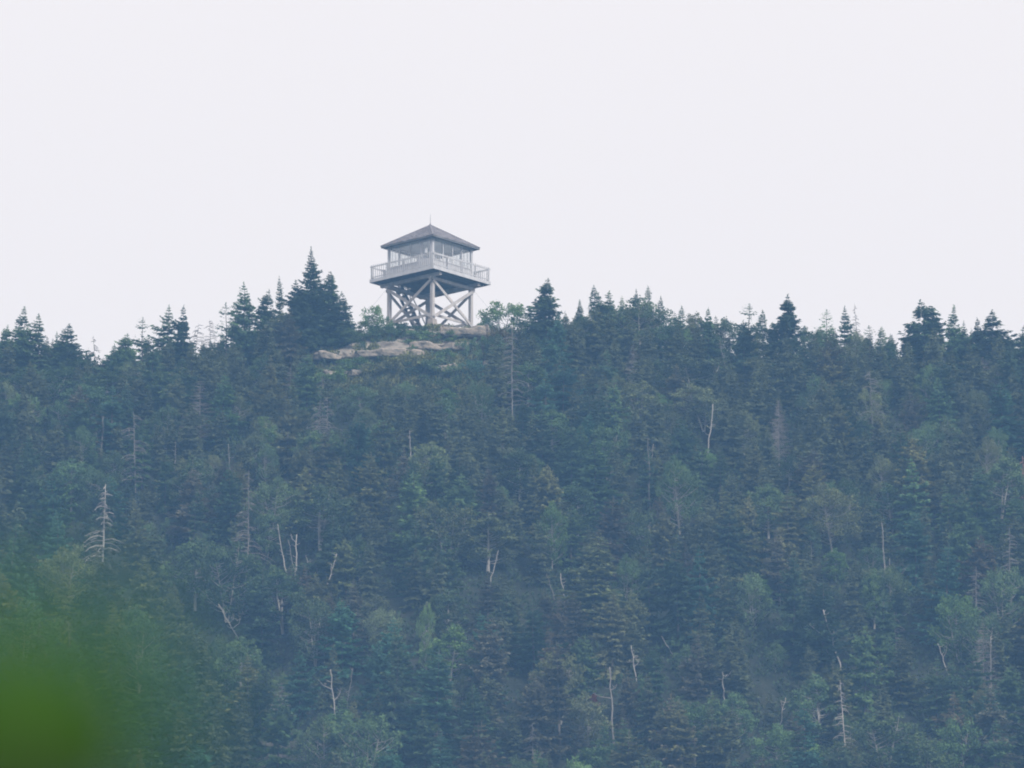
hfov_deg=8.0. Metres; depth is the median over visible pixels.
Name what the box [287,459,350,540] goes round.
spruce tree
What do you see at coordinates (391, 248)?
window
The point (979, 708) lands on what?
spruce tree
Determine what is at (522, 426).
spruce tree
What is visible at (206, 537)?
leafy tree
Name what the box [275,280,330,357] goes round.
spruce tree
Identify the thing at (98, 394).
leafy tree
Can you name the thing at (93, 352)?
dead tree
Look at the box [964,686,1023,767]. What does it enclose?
spruce tree
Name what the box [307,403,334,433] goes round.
dead tree
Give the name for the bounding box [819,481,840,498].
leafy tree
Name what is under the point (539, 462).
leafy tree
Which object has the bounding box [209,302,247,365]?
spruce tree
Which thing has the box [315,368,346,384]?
leafy bush
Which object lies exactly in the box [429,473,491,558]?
spruce tree
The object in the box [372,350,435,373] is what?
leafy bush
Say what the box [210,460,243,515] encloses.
spruce tree
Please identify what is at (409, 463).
leafy tree
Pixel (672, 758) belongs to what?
spruce tree
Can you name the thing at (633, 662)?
dead tree
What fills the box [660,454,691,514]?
leafy tree
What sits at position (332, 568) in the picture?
dead tree
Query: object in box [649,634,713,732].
spruce tree
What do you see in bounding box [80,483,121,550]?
spruce tree
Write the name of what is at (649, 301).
spruce tree
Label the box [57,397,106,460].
spruce tree
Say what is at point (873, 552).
leafy tree
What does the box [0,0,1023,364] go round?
sky
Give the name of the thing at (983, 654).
bare spruce
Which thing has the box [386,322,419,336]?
leafy bush
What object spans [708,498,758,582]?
spruce tree
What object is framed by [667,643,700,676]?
leafy tree
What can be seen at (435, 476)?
spruce tree
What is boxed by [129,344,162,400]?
spruce tree
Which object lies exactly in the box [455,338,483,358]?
leafy bush
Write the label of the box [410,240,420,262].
window
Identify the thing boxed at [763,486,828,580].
spruce tree
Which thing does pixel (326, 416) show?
dead tree
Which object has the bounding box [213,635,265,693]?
leafy tree
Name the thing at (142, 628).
leafy tree
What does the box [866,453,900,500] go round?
leafy tree
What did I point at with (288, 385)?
bare spruce
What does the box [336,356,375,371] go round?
leafy bush
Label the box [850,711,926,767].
leafy tree
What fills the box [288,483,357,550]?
leafy tree
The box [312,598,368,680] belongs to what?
spruce tree
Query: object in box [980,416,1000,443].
leafy tree
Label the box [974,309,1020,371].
spruce tree
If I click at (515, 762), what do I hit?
leafy tree
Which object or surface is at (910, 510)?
spruce tree
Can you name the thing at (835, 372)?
spruce tree
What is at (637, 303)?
leafy tree
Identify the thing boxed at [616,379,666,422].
leafy tree
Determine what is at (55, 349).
spruce tree
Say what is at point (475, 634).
spruce tree
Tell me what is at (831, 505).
leafy tree
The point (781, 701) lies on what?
dead tree
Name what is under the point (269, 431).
leafy tree
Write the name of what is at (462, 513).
leafy tree
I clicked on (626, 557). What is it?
leafy tree
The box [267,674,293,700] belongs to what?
leafy tree
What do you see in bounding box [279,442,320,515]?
spruce tree
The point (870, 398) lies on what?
dead tree
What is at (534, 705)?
spruce tree
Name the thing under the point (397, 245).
window
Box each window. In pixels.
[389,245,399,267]
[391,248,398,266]
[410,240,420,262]
[443,240,452,263]
[460,249,469,267]
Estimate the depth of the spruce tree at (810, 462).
470.96 m
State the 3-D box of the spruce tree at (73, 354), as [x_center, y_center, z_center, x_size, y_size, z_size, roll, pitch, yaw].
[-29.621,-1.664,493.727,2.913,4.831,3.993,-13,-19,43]
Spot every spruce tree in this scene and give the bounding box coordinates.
[0,306,36,374]
[0,324,25,370]
[10,359,52,427]
[16,313,56,377]
[23,461,77,541]
[32,476,71,553]
[36,509,86,586]
[46,331,70,385]
[51,324,94,379]
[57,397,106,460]
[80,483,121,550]
[86,553,132,608]
[88,547,123,618]
[90,333,140,378]
[91,475,128,543]
[95,384,141,450]
[101,345,124,387]
[117,551,167,641]
[120,501,179,573]
[124,418,154,490]
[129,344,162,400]
[131,320,159,379]
[134,306,178,370]
[138,364,179,434]
[154,583,195,667]
[161,358,208,432]
[162,304,198,384]
[163,457,196,526]
[165,468,218,541]
[171,344,209,412]
[178,381,216,448]
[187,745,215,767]
[200,463,245,545]
[207,467,252,542]
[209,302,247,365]
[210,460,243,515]
[217,282,259,363]
[218,653,269,744]
[226,460,251,519]
[227,573,283,669]
[240,674,302,757]
[241,290,278,361]
[246,691,310,767]
[266,246,354,347]
[267,397,305,476]
[268,649,319,722]
[272,309,307,376]
[272,566,298,637]
[274,276,284,317]
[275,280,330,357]
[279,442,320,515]
[282,465,315,533]
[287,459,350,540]
[288,355,329,430]
[291,572,329,651]
[293,515,348,593]
[308,696,360,766]
[311,433,347,494]
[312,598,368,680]
[316,291,356,346]
[318,271,352,333]
[319,429,340,465]
[324,428,347,461]
[324,538,359,604]
[326,711,352,766]
[328,414,388,491]
[339,451,390,530]
[340,578,370,652]
[359,653,412,767]
[370,617,420,691]
[378,743,415,767]
[383,471,450,567]
[387,626,455,727]
[388,518,436,597]
[393,648,459,759]
[399,458,430,518]
[421,447,450,522]
[423,536,470,613]
[427,733,458,767]
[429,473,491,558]
[445,457,483,517]
[446,687,505,767]
[448,682,507,765]
[451,720,512,767]
[453,619,513,723]
[462,571,498,633]
[464,611,511,703]
[477,468,507,536]
[490,407,510,460]
[492,589,526,660]
[501,640,584,759]
[506,599,571,674]
[508,671,567,767]
[509,279,562,347]
[512,400,532,446]
[521,465,569,543]
[523,368,558,441]
[529,749,547,767]
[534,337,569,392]
[538,629,575,718]
[547,315,576,372]
[550,353,587,427]
[552,427,586,489]
[553,533,630,631]
[564,634,605,707]
[568,723,594,767]
[574,299,590,350]
[576,497,639,592]
[583,348,622,417]
[586,291,627,356]
[587,285,607,345]
[588,592,635,682]
[596,378,632,440]
[606,717,646,764]
[609,708,636,761]
[616,297,627,348]
[620,592,651,662]
[627,449,660,509]
[629,290,641,346]
[640,285,660,351]
[641,497,676,561]
[642,644,666,701]
[646,699,706,767]
[647,452,663,501]
[647,550,701,651]
[648,693,696,767]
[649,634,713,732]
[654,297,664,355]
[660,417,700,498]
[669,306,690,364]
[671,626,725,697]
[672,542,698,618]
[680,545,723,640]
[694,691,725,761]
[695,307,726,370]
[696,704,741,767]
[706,575,744,651]
[708,488,763,581]
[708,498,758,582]
[715,303,769,356]
[732,320,774,385]
[732,527,793,606]
[734,497,763,567]
[737,496,769,565]
[753,310,773,363]
[757,294,805,366]
[757,703,818,766]
[761,527,801,597]
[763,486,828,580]
[773,341,815,402]
[779,580,858,677]
[782,714,804,766]
[785,735,826,767]
[786,721,827,766]
[789,449,830,508]
[791,462,834,534]
[812,309,844,358]
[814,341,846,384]
[815,665,869,746]
[817,350,850,392]
[820,659,846,730]
[825,741,854,767]
[828,379,863,442]
[835,305,855,368]
[837,658,862,718]
[839,625,885,730]
[844,738,867,767]
[861,325,882,375]
[868,328,890,375]
[871,634,909,700]
[872,588,902,661]
[873,425,910,493]
[876,335,897,380]
[876,635,926,706]
[883,429,925,486]
[884,435,945,522]
[885,733,923,767]
[886,456,934,546]
[892,511,932,590]
[895,299,956,373]
[911,542,968,647]
[923,377,960,435]
[925,692,982,767]
[926,358,962,424]
[942,305,976,375]
[954,650,995,711]
[955,321,968,377]
[955,533,999,621]
[956,611,982,670]
[959,317,999,380]
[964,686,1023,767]
[965,464,1008,550]
[966,684,1017,767]
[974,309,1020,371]
[974,381,1023,456]
[981,719,1018,767]
[995,665,1023,762]
[1000,493,1023,546]
[1007,568,1023,621]
[1010,327,1023,381]
[1018,509,1023,557]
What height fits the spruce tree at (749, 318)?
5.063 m
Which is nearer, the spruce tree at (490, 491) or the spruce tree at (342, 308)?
the spruce tree at (490, 491)
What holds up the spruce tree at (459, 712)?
on the ground at (514, 683)
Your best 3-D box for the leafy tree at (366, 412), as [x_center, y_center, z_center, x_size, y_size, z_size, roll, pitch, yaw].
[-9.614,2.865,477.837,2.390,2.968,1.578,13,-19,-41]
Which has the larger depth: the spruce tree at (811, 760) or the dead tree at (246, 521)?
the dead tree at (246, 521)
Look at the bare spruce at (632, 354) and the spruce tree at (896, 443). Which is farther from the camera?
the bare spruce at (632, 354)
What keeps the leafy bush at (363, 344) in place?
on the ground at (514, 683)
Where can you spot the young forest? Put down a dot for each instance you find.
(758, 404)
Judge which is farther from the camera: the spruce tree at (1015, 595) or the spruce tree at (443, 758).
the spruce tree at (1015, 595)
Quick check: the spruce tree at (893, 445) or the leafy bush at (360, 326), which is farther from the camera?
the leafy bush at (360, 326)
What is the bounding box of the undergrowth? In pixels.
[0,325,1023,767]
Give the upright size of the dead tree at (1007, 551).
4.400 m
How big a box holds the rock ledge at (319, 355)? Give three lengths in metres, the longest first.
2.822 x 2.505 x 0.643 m
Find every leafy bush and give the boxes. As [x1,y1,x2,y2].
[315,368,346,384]
[316,364,362,377]
[321,329,360,343]
[331,328,369,345]
[333,377,374,393]
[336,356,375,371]
[350,320,375,332]
[358,362,393,378]
[359,305,394,333]
[359,341,366,349]
[363,322,407,336]
[367,328,410,341]
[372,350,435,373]
[380,316,392,331]
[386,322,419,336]
[399,361,441,379]
[400,330,434,342]
[413,325,427,333]
[418,357,461,380]
[434,330,457,341]
[435,348,456,363]
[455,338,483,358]
[458,359,485,380]
[473,336,490,353]
[475,317,500,330]
[476,299,523,333]
[481,326,512,349]
[504,302,534,332]
[589,693,598,706]
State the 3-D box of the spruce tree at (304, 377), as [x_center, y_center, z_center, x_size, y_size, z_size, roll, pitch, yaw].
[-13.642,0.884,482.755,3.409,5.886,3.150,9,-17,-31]
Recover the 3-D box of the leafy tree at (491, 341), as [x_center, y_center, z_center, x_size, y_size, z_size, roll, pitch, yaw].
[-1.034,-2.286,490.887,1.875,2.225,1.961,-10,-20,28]
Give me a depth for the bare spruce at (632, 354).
488.35 m
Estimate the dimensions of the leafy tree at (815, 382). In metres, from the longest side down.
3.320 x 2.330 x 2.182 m
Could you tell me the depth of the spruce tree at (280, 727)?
426.49 m
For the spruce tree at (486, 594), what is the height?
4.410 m
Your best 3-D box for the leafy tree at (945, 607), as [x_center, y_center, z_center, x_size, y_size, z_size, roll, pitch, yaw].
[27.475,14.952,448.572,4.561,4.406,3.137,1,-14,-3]
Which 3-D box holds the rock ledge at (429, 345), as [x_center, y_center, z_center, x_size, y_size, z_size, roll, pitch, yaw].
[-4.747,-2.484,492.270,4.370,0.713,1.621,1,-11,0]
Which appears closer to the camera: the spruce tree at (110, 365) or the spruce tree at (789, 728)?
the spruce tree at (789, 728)
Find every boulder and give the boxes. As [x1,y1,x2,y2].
[436,363,455,371]
[980,357,999,376]
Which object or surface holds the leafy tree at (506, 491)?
on the ground at (514, 683)
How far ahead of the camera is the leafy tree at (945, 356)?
492.88 m
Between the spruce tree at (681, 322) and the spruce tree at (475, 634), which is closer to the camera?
the spruce tree at (475, 634)
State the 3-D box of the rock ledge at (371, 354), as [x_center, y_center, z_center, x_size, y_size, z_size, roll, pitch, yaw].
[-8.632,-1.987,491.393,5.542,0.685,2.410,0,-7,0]
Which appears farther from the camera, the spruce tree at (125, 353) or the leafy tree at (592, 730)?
the spruce tree at (125, 353)
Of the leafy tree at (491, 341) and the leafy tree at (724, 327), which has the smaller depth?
the leafy tree at (491, 341)
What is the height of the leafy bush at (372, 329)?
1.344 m
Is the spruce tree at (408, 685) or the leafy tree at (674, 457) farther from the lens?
the leafy tree at (674, 457)
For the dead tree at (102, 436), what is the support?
on the ground at (514, 683)
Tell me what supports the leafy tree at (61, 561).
on the ground at (514, 683)
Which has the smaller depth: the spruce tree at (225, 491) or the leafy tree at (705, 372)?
the spruce tree at (225, 491)
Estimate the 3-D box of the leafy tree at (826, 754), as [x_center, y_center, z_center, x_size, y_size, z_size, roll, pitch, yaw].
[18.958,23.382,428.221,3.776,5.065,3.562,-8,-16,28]
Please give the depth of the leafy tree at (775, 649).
447.07 m
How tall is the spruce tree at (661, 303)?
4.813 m
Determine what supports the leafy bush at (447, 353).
on the ground at (514, 683)
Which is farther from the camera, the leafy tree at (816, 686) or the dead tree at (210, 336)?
the dead tree at (210, 336)
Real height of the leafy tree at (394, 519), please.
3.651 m
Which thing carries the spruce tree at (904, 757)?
on the ground at (514, 683)
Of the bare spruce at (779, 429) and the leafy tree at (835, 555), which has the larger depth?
the bare spruce at (779, 429)
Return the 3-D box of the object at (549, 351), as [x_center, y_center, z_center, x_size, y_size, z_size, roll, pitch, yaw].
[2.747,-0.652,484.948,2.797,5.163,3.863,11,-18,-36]
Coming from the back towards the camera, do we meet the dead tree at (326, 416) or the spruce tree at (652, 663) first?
the dead tree at (326, 416)
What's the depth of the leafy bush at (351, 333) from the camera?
493.38 m
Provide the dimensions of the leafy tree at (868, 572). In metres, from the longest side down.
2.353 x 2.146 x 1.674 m
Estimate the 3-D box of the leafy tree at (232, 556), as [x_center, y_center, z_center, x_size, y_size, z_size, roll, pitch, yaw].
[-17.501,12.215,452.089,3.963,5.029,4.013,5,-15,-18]
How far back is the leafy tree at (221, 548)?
457.05 m
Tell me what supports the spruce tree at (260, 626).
on the ground at (514, 683)
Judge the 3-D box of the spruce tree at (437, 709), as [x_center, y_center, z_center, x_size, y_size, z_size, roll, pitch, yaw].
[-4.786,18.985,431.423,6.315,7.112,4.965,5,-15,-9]
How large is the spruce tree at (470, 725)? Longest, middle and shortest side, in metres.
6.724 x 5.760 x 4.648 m
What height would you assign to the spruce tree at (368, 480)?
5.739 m
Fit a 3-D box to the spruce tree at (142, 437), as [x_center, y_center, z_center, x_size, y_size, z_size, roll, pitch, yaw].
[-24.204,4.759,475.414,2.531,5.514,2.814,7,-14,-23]
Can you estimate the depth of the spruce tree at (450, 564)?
451.12 m
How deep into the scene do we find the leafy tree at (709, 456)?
475.22 m
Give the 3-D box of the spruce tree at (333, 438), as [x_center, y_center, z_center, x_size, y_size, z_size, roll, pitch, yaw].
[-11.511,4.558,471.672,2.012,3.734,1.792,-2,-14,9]
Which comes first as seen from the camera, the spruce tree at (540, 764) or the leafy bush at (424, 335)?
the spruce tree at (540, 764)
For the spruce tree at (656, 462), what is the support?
on the ground at (514, 683)
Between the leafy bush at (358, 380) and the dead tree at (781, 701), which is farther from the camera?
the leafy bush at (358, 380)
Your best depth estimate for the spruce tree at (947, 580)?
452.50 m
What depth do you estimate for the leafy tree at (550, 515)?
458.14 m
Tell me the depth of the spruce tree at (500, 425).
475.66 m
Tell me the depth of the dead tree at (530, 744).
430.12 m
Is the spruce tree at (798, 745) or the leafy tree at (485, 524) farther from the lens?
the leafy tree at (485, 524)
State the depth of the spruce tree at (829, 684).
440.02 m
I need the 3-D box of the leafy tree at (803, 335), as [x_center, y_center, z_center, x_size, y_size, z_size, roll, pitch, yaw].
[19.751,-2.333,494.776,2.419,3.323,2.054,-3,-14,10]
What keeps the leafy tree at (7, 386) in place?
on the ground at (514, 683)
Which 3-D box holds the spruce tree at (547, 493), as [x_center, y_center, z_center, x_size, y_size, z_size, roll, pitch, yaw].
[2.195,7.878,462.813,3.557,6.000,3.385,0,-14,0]
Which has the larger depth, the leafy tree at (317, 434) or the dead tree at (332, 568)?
the leafy tree at (317, 434)
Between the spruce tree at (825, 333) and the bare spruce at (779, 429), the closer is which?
the bare spruce at (779, 429)
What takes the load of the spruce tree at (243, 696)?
on the ground at (514, 683)
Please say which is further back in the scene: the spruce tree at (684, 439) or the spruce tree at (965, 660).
the spruce tree at (684, 439)
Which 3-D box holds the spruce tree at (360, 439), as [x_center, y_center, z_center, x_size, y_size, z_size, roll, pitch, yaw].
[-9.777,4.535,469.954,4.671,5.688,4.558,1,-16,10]
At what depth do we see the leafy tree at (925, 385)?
486.43 m
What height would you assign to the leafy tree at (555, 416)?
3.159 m
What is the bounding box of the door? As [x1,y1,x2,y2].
[421,238,430,267]
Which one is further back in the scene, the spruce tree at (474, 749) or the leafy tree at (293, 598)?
the leafy tree at (293, 598)
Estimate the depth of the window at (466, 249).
501.93 m
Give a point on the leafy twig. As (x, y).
(80, 687)
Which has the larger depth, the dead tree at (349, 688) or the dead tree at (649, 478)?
the dead tree at (649, 478)
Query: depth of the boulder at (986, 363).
492.77 m
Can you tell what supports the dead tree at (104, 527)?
on the ground at (514, 683)
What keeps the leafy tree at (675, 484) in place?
on the ground at (514, 683)
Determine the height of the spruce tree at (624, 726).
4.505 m
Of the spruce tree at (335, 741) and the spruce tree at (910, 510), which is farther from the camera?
the spruce tree at (910, 510)
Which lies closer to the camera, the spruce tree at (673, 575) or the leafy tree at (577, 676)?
the leafy tree at (577, 676)
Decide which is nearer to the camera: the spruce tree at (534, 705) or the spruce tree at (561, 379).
the spruce tree at (534, 705)
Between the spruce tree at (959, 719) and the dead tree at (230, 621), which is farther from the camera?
the dead tree at (230, 621)
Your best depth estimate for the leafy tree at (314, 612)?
444.23 m
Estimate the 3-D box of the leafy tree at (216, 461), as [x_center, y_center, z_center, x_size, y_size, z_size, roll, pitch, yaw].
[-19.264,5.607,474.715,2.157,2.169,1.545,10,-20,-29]
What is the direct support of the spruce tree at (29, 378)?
on the ground at (514, 683)
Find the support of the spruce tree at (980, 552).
on the ground at (514, 683)
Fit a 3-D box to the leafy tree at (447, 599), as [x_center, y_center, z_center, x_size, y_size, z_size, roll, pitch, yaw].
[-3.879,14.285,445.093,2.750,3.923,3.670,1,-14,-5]
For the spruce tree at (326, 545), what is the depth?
455.49 m
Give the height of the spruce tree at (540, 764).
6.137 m
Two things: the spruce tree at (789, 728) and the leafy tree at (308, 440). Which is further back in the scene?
the leafy tree at (308, 440)
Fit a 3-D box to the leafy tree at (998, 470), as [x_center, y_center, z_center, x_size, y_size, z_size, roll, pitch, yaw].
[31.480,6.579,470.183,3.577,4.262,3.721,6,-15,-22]
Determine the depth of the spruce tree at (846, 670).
441.69 m
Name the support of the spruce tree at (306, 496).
on the ground at (514, 683)
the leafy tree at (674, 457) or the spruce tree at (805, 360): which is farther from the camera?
the spruce tree at (805, 360)
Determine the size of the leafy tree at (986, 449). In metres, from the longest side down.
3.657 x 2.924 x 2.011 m
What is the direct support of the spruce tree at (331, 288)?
on the ground at (514, 683)
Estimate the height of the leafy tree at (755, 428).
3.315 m
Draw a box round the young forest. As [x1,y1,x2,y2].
[0,304,1023,767]
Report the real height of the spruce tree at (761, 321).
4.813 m
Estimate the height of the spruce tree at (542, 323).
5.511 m
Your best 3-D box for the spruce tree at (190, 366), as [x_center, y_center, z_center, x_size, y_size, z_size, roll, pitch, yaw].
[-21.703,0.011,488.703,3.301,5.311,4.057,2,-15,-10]
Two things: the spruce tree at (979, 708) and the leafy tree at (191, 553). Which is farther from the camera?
the leafy tree at (191, 553)
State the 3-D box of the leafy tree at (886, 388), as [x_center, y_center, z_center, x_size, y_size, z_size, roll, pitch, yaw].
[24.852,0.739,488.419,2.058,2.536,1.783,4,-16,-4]
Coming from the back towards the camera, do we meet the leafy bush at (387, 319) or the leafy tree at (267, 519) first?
the leafy bush at (387, 319)
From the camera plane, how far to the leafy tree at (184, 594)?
454.98 m
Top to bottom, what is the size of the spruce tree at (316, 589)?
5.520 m
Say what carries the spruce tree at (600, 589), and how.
on the ground at (514, 683)
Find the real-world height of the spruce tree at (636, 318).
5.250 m
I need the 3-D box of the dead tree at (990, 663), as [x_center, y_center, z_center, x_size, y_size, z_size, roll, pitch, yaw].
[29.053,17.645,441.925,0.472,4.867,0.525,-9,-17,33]
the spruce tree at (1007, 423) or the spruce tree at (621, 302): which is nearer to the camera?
the spruce tree at (1007, 423)
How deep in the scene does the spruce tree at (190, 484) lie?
466.34 m
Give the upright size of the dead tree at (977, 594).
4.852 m
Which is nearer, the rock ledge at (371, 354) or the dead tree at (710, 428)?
the dead tree at (710, 428)
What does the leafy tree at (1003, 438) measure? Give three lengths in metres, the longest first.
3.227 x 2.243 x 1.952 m
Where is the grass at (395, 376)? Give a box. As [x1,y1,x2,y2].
[276,323,523,419]
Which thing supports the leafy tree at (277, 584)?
on the ground at (514, 683)
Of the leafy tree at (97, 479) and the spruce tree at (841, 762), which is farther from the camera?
the leafy tree at (97, 479)
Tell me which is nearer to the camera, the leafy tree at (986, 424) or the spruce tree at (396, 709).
the spruce tree at (396, 709)
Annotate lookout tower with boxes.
[356,218,501,332]
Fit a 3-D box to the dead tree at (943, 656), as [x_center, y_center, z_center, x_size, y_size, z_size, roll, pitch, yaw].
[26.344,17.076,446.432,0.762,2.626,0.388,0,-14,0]
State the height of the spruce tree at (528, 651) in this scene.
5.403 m
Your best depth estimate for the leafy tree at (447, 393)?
481.92 m
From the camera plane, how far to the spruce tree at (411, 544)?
454.11 m
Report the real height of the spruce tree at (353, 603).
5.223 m
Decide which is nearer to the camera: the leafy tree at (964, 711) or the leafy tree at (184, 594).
the leafy tree at (964, 711)
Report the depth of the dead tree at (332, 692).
435.57 m
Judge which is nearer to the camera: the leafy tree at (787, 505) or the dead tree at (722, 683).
the dead tree at (722, 683)
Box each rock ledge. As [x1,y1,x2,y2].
[313,350,344,361]
[322,369,361,376]
[342,348,424,358]
[409,341,473,350]
[440,324,489,338]
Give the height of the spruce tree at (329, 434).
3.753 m
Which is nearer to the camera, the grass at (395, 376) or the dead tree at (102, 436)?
the dead tree at (102, 436)
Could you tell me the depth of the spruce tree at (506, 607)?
445.47 m
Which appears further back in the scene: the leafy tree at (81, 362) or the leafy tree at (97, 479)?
the leafy tree at (81, 362)
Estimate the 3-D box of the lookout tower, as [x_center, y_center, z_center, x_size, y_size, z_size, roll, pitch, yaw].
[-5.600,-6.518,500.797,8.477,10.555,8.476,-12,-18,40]
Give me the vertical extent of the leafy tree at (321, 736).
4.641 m
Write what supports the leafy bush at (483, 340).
on the ground at (514, 683)
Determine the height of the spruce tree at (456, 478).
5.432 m
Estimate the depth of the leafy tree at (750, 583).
453.43 m
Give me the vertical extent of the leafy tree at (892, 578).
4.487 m
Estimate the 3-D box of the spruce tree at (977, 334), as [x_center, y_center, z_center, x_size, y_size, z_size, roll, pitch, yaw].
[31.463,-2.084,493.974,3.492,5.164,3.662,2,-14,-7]
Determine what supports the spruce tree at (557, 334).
on the ground at (514, 683)
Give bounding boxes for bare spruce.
[258,683,302,767]
[279,368,299,409]
[426,725,450,766]
[625,345,638,385]
[770,400,792,452]
[772,401,791,466]
[967,623,1001,694]
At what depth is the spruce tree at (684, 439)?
472.57 m
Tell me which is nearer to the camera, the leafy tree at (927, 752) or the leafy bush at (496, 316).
the leafy tree at (927, 752)
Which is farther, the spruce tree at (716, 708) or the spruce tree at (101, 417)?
the spruce tree at (101, 417)
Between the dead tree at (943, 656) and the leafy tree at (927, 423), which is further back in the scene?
the leafy tree at (927, 423)
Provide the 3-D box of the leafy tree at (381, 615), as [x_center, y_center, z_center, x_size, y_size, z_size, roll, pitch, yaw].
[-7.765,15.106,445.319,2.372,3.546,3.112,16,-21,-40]
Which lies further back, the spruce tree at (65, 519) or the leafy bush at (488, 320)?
the leafy bush at (488, 320)
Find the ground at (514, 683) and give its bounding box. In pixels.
[0,329,1023,767]
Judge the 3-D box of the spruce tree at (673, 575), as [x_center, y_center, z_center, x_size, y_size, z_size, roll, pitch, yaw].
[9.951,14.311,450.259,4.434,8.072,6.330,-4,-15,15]
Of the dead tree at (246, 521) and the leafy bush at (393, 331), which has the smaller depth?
the dead tree at (246, 521)
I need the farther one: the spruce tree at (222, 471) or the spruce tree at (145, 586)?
the spruce tree at (222, 471)
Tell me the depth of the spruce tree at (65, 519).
467.05 m
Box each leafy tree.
[0,380,19,418]
[6,394,48,431]
[32,543,95,601]
[34,464,45,490]
[45,458,94,511]
[56,359,100,387]
[57,382,116,420]
[67,424,102,475]
[70,468,120,522]
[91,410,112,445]
[114,360,151,398]
[117,603,147,649]
[120,610,170,665]
[127,441,151,462]
[128,520,166,559]
[157,536,228,610]
[164,454,215,509]
[168,586,193,612]
[193,532,211,554]
[193,541,262,622]
[193,547,236,594]
[204,455,222,482]
[204,635,249,690]
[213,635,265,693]
[219,394,255,434]
[219,560,264,620]
[225,693,246,725]
[242,431,267,472]
[242,491,269,534]
[243,475,303,532]
[243,566,305,634]
[249,415,278,450]
[252,440,279,482]
[253,509,284,555]
[255,416,282,442]
[255,564,286,621]
[258,731,297,766]
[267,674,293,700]
[271,483,297,514]
[284,585,310,635]
[288,430,326,475]
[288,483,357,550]
[288,595,353,667]
[293,713,353,767]
[300,430,324,461]
[323,713,337,730]
[325,711,405,767]
[354,407,379,438]
[360,595,396,632]
[361,606,406,650]
[382,500,413,550]
[388,381,416,407]
[400,500,490,564]
[403,459,424,471]
[407,442,451,484]
[415,603,436,671]
[417,623,478,698]
[427,588,469,639]
[434,389,459,409]
[455,511,517,572]
[457,380,499,425]
[485,333,504,356]
[487,481,513,515]
[498,447,538,500]
[504,754,530,767]
[508,361,547,406]
[515,452,544,491]
[528,409,571,449]
[528,650,588,724]
[530,500,570,568]
[555,486,573,504]
[557,482,598,535]
[563,316,600,353]
[563,692,613,753]
[566,755,593,767]
[574,739,611,767]
[590,422,632,480]
[604,295,676,348]
[610,558,647,600]
[611,553,632,581]
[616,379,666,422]
[623,552,653,589]
[638,758,667,767]
[650,322,689,360]
[650,353,749,401]
[654,460,705,534]
[658,695,695,734]
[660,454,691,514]
[667,382,728,431]
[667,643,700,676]
[671,327,699,360]
[678,701,721,766]
[685,311,704,346]
[698,449,716,480]
[711,316,740,362]
[714,691,758,748]
[732,410,761,454]
[735,570,776,627]
[742,574,775,608]
[743,483,790,542]
[745,723,804,767]
[753,535,770,558]
[761,494,800,535]
[764,641,788,671]
[785,672,851,743]
[789,326,821,365]
[799,482,862,551]
[800,373,830,410]
[800,497,840,538]
[803,743,826,755]
[813,331,824,348]
[816,740,854,767]
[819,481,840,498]
[821,548,849,581]
[831,714,863,747]
[833,477,863,519]
[837,331,866,371]
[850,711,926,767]
[852,387,888,431]
[853,569,889,627]
[857,542,885,573]
[859,568,886,628]
[860,567,876,585]
[863,482,919,534]
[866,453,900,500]
[871,378,899,405]
[875,563,916,621]
[893,733,953,767]
[898,415,930,433]
[905,424,945,477]
[913,377,939,414]
[914,364,947,402]
[921,342,947,366]
[926,416,962,464]
[926,591,991,662]
[931,716,983,767]
[950,612,1012,678]
[954,708,978,741]
[965,388,990,417]
[974,434,1002,482]
[975,564,1023,630]
[976,454,1023,518]
[977,576,1009,615]
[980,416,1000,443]
[980,426,1009,460]
[992,463,1023,508]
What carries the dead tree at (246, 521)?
on the ground at (514, 683)
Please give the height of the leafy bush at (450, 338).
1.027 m
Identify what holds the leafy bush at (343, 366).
on the ground at (514, 683)
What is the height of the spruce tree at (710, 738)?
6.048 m
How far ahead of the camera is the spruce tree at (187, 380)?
484.25 m
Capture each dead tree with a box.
[82,484,124,576]
[87,336,101,370]
[96,420,104,457]
[120,412,151,492]
[186,324,206,351]
[199,321,225,349]
[217,604,239,635]
[235,474,275,566]
[275,524,286,572]
[290,534,299,578]
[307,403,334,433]
[312,398,340,432]
[320,669,340,714]
[327,554,336,584]
[344,668,352,708]
[495,324,533,420]
[522,726,539,762]
[593,667,616,743]
[626,646,639,687]
[646,446,651,507]
[705,404,714,452]
[720,672,730,699]
[780,698,788,724]
[809,609,840,667]
[833,683,855,749]
[852,304,861,335]
[856,372,883,436]
[880,522,885,570]
[937,643,949,674]
[967,570,986,621]
[990,637,994,695]
[997,527,1018,572]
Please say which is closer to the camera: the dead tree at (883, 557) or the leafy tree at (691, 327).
the dead tree at (883, 557)
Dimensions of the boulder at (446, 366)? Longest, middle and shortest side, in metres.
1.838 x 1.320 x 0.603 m
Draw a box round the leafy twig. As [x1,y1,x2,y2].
[0,582,192,767]
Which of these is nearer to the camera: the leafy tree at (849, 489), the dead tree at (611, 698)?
the dead tree at (611, 698)
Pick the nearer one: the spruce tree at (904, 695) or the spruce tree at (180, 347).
the spruce tree at (904, 695)
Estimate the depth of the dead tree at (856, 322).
495.32 m
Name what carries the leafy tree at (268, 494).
on the ground at (514, 683)
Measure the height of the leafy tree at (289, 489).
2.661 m
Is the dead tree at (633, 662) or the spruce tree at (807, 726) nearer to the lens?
the spruce tree at (807, 726)
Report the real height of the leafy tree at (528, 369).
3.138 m
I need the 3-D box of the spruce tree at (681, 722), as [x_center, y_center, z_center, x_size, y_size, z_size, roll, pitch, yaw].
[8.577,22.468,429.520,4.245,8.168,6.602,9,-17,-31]

